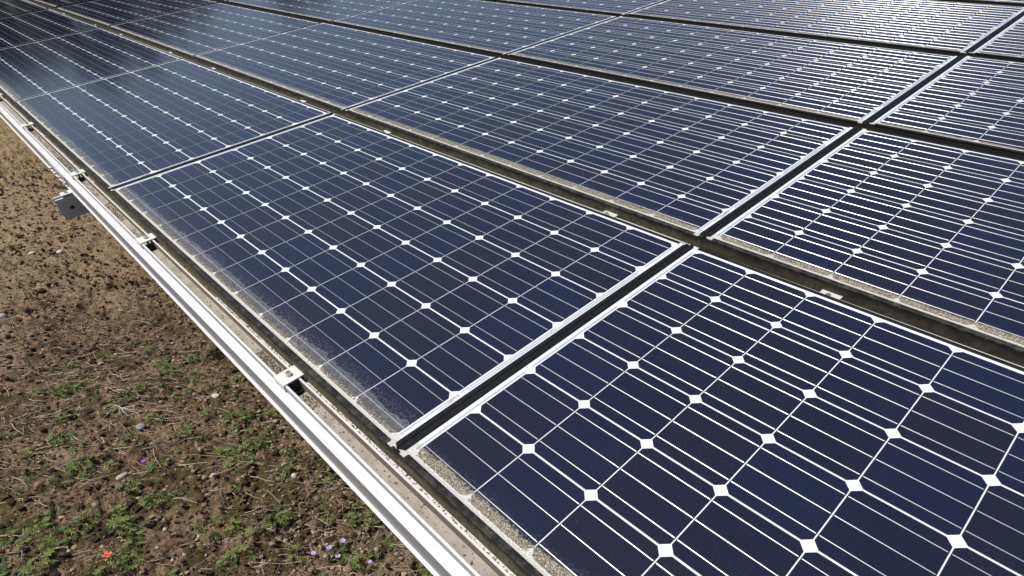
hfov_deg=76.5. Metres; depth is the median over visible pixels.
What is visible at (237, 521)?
weed
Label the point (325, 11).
solar panel
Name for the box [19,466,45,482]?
weed
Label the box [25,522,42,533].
weed
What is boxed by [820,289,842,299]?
rail clamp
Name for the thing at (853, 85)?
solar panel
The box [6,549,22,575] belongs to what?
twig
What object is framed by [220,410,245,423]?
weed
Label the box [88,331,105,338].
weed
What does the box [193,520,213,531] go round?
weed
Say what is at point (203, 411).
weed
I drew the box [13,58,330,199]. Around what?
solar panel
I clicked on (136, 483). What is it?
weed
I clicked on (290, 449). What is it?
weed
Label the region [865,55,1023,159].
solar panel
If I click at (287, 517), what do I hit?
weed
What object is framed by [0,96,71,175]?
mounting rail
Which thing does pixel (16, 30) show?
solar panel
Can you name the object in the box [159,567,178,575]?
weed
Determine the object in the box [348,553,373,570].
weed
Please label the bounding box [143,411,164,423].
weed
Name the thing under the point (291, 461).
weed
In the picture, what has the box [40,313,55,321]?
weed
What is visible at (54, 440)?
weed
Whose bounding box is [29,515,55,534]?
weed
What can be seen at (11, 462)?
weed
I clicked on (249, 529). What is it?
weed
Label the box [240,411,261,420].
weed
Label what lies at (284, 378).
rail clamp
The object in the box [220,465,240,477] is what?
weed
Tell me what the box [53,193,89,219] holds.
support beam
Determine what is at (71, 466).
weed
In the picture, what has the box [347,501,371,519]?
weed
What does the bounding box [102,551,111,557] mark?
flower
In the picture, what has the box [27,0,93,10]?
solar panel
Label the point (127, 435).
weed
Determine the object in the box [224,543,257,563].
weed
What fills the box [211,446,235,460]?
weed
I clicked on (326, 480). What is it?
weed
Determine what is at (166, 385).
weed
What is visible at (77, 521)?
weed
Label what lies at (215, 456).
twig
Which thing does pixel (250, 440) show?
weed
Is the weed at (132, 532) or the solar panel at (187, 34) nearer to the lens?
the weed at (132, 532)
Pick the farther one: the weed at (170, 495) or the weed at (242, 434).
the weed at (242, 434)
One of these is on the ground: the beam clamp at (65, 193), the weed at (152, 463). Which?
the weed at (152, 463)
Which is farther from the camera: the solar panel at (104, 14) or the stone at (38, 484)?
the solar panel at (104, 14)
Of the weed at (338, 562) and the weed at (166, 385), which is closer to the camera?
the weed at (338, 562)
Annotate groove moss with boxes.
[2,96,513,575]
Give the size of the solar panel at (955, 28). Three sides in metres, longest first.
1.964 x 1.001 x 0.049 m
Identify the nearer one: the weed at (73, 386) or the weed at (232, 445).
the weed at (232, 445)
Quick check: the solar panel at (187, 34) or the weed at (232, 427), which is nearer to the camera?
the weed at (232, 427)
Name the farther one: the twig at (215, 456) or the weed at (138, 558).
the twig at (215, 456)
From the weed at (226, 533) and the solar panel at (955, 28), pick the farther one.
the solar panel at (955, 28)
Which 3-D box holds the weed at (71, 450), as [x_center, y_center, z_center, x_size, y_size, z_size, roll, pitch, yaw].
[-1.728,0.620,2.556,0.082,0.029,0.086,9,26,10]
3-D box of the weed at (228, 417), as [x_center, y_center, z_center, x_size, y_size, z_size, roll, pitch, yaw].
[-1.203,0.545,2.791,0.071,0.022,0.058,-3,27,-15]
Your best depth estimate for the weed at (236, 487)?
2.45 m
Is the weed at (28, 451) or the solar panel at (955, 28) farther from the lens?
the solar panel at (955, 28)
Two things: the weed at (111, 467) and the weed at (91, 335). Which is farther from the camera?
the weed at (91, 335)
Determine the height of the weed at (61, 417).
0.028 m
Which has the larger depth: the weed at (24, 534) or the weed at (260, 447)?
the weed at (260, 447)
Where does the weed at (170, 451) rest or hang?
on the ground
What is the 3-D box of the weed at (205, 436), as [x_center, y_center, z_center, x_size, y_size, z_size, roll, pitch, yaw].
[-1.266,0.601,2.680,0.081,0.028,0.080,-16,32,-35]
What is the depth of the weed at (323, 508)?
2.42 m
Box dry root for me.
[103,403,141,418]
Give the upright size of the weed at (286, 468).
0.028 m
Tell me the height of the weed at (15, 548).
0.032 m
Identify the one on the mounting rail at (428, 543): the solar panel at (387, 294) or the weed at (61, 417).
the solar panel at (387, 294)
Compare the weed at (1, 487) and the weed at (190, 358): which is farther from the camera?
the weed at (190, 358)
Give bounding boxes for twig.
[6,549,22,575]
[189,453,240,457]
[240,509,323,516]
[246,462,314,472]
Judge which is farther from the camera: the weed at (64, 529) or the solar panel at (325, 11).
the solar panel at (325, 11)
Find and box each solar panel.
[0,0,47,17]
[0,9,99,48]
[0,27,179,107]
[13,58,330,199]
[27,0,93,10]
[55,0,218,30]
[108,2,319,60]
[109,113,688,465]
[192,22,495,116]
[211,0,226,3]
[226,0,410,22]
[330,0,616,57]
[343,57,857,247]
[395,244,1023,575]
[484,0,662,15]
[506,15,960,128]
[625,0,1023,55]
[701,127,1023,366]
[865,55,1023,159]
[942,0,1023,5]
[967,13,1023,61]
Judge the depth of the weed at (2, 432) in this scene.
2.63 m
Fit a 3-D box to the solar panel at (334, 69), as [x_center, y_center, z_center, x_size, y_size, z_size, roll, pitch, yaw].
[-1.109,-1.401,3.993,1.001,0.050,1.964,-31,41,-32]
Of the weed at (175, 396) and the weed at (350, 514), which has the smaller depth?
the weed at (350, 514)
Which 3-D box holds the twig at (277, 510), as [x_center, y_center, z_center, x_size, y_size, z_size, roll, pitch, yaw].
[-0.783,0.814,2.368,0.402,0.040,0.036,1,26,-6]
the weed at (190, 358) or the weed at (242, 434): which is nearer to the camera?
the weed at (242, 434)
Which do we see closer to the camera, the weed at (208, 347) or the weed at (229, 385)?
the weed at (229, 385)
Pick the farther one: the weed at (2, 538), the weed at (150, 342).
the weed at (150, 342)
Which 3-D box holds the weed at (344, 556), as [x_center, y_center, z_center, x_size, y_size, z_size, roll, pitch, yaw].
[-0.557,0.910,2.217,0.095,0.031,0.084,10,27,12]
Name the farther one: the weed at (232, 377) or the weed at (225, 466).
the weed at (232, 377)
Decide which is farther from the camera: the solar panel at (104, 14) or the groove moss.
the solar panel at (104, 14)
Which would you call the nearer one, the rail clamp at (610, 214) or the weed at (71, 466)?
the rail clamp at (610, 214)
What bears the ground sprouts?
on the ground
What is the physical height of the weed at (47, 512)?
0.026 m
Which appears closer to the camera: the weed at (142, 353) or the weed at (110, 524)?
the weed at (110, 524)
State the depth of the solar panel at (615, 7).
4.53 m
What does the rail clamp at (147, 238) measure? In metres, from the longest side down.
0.056 x 0.056 x 0.050 m
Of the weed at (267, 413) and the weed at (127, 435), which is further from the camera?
the weed at (267, 413)
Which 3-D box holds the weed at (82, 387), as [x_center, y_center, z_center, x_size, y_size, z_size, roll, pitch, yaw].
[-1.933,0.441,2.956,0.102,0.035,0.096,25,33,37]
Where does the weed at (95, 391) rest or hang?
on the ground
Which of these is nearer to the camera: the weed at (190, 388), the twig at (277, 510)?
the twig at (277, 510)
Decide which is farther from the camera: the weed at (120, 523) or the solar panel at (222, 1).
the solar panel at (222, 1)
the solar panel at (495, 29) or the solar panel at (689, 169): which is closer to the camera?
the solar panel at (689, 169)
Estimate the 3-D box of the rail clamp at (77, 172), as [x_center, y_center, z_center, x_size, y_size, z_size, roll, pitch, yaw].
[-1.867,-0.483,2.801,0.056,0.056,0.050,-31,41,-32]
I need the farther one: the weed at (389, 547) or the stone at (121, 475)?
the stone at (121, 475)
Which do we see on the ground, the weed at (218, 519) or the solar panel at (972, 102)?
the weed at (218, 519)
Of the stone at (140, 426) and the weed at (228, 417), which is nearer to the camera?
the stone at (140, 426)
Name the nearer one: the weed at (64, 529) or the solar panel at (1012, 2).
the weed at (64, 529)
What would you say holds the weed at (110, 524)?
on the ground
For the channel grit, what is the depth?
1.64 m
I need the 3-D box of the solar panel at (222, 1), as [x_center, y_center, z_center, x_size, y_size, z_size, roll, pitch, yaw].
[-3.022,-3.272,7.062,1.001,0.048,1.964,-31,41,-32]
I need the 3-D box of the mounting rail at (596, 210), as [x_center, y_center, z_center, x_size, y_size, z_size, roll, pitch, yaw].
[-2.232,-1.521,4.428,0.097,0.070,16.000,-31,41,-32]
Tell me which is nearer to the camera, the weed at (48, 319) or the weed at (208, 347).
the weed at (208, 347)
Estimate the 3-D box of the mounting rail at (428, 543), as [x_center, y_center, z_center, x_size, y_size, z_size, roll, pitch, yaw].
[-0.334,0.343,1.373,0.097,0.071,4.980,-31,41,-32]
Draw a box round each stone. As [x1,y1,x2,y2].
[34,481,43,488]
[116,472,127,480]
[135,423,145,429]
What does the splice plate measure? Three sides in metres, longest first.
0.305 x 0.038 x 0.010 m
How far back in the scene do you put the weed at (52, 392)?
2.91 m
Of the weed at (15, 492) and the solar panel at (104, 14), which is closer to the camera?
the weed at (15, 492)
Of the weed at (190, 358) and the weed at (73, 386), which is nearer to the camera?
the weed at (73, 386)
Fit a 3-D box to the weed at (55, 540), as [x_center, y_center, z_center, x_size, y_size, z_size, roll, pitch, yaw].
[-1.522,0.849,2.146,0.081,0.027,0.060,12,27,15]
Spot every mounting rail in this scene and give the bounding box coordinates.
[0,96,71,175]
[26,0,1023,367]
[55,159,515,575]
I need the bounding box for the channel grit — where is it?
[5,107,484,569]
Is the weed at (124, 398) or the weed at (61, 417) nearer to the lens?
the weed at (61, 417)
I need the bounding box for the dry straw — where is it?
[0,166,425,575]
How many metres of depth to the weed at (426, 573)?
2.13 m
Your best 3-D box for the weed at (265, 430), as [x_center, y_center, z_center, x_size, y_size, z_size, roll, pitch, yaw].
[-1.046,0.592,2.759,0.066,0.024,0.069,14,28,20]
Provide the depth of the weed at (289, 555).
2.19 m
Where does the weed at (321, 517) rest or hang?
on the ground
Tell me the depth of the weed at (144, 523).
2.25 m
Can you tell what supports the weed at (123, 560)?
on the ground
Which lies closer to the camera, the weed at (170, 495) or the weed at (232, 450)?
the weed at (170, 495)
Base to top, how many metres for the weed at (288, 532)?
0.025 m
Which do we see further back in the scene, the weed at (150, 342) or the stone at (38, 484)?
the weed at (150, 342)
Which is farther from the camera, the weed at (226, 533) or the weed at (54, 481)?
the weed at (54, 481)
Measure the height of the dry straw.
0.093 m
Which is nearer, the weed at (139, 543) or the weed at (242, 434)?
the weed at (139, 543)
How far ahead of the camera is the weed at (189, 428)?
2.68 m
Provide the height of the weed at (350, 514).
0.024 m
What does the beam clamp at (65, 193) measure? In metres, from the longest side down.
0.044 x 0.041 x 0.022 m
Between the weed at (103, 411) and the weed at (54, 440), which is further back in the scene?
the weed at (103, 411)
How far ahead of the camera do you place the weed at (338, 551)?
2.22 m
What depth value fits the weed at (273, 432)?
2.73 m
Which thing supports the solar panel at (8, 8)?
on the mounting rail at (41, 151)
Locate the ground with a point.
(12, 143)
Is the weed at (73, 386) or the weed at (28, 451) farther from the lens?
the weed at (73, 386)
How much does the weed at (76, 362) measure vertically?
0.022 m
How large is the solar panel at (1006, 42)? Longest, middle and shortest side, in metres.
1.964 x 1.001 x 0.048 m
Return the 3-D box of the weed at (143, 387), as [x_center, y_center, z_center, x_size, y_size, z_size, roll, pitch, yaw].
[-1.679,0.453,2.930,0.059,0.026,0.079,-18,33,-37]
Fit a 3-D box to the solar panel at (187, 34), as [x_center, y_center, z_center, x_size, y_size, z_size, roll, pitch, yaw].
[-2.450,-2.104,5.248,1.001,0.049,1.964,-31,41,-32]
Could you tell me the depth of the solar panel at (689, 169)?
2.49 m
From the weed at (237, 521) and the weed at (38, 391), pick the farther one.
the weed at (38, 391)
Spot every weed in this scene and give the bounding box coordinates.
[0,431,17,443]
[0,484,10,490]
[0,528,16,543]
[0,538,30,560]
[0,560,9,574]
[0,565,8,575]
[9,485,28,496]
[10,453,27,463]
[18,547,57,575]
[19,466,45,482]
[19,528,39,543]
[22,443,42,455]
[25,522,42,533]
[28,387,42,394]
[29,509,51,526]
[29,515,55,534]
[37,536,61,549]
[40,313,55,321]
[40,526,77,547]
[46,430,77,445]
[46,469,69,486]
[48,386,71,396]
[49,509,64,515]
[54,381,80,394]
[54,412,71,422]
[64,438,83,453]
[66,454,95,477]
[67,361,80,366]
[71,505,100,531]
[75,378,99,389]
[84,389,98,395]
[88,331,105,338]
[93,560,127,575]
[98,401,124,413]
[103,459,118,472]
[104,515,135,534]
[111,504,127,519]
[115,556,132,564]
[116,384,141,401]
[116,476,140,491]
[116,514,135,530]
[118,430,143,446]
[118,538,145,557]
[119,549,143,569]
[126,528,146,541]
[133,384,145,390]
[138,490,167,508]
[139,518,161,534]
[141,339,152,345]
[141,350,159,357]
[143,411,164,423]
[147,455,166,471]
[152,355,169,367]
[157,364,179,374]
[157,374,177,387]
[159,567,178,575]
[165,448,180,460]
[166,489,182,503]
[173,388,190,398]
[174,422,192,436]
[184,385,201,395]
[185,354,200,361]
[187,372,206,381]
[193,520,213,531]
[197,426,216,439]
[200,407,215,415]
[202,513,233,539]
[204,344,217,349]
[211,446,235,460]
[214,378,237,388]
[215,550,238,575]
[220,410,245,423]
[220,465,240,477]
[223,410,237,418]
[224,444,243,455]
[224,452,254,468]
[224,525,240,536]
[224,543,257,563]
[225,448,240,461]
[226,517,243,530]
[227,477,241,490]
[228,422,240,429]
[230,422,254,438]
[231,371,246,379]
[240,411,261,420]
[242,435,268,450]
[243,513,271,535]
[255,441,268,449]
[260,422,272,432]
[263,408,280,417]
[263,427,276,438]
[269,504,283,521]
[273,508,291,524]
[274,465,289,480]
[279,447,294,455]
[283,521,302,534]
[286,542,304,563]
[288,459,300,467]
[307,475,330,498]
[317,499,327,511]
[318,513,332,522]
[330,539,348,554]
[330,550,345,564]
[339,544,359,560]
[344,511,359,526]
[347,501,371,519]
[347,517,371,537]
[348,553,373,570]
[365,510,378,525]
[371,539,393,557]
[419,563,432,575]
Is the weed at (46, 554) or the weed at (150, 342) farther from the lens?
the weed at (150, 342)
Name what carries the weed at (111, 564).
on the ground
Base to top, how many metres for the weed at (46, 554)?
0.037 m
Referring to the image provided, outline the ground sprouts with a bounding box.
[0,280,429,575]
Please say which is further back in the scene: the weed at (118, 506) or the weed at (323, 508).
the weed at (323, 508)
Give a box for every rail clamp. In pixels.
[21,122,34,131]
[69,169,86,181]
[135,233,157,249]
[274,365,305,392]
[602,211,617,217]
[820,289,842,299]
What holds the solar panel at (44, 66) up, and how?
on the mounting rail at (41, 151)
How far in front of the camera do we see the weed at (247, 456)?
2.54 m
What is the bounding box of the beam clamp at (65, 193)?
[59,190,71,197]
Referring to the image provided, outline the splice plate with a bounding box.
[48,161,67,185]
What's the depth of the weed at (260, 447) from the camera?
2.65 m
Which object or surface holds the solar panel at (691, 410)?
on the mounting rail at (428, 543)
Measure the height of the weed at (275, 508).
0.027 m
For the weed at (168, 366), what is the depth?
3.08 m
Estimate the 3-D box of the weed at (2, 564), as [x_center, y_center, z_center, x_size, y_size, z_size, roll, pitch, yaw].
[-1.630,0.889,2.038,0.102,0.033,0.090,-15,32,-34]
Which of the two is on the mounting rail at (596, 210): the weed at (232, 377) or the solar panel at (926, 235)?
the solar panel at (926, 235)
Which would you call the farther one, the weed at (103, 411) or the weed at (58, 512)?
the weed at (103, 411)
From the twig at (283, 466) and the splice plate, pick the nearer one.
the twig at (283, 466)
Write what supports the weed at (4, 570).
on the ground
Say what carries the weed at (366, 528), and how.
on the ground
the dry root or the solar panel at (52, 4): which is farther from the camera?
the solar panel at (52, 4)
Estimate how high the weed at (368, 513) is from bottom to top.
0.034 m
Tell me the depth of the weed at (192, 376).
3.04 m
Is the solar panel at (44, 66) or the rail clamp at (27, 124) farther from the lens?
the solar panel at (44, 66)
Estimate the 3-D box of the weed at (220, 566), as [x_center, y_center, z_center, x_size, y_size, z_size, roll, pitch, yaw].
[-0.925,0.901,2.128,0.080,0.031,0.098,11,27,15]
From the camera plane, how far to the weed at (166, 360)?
3.17 m
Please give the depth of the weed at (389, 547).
2.23 m
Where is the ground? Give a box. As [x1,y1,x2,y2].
[0,117,427,575]
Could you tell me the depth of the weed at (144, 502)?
2.33 m

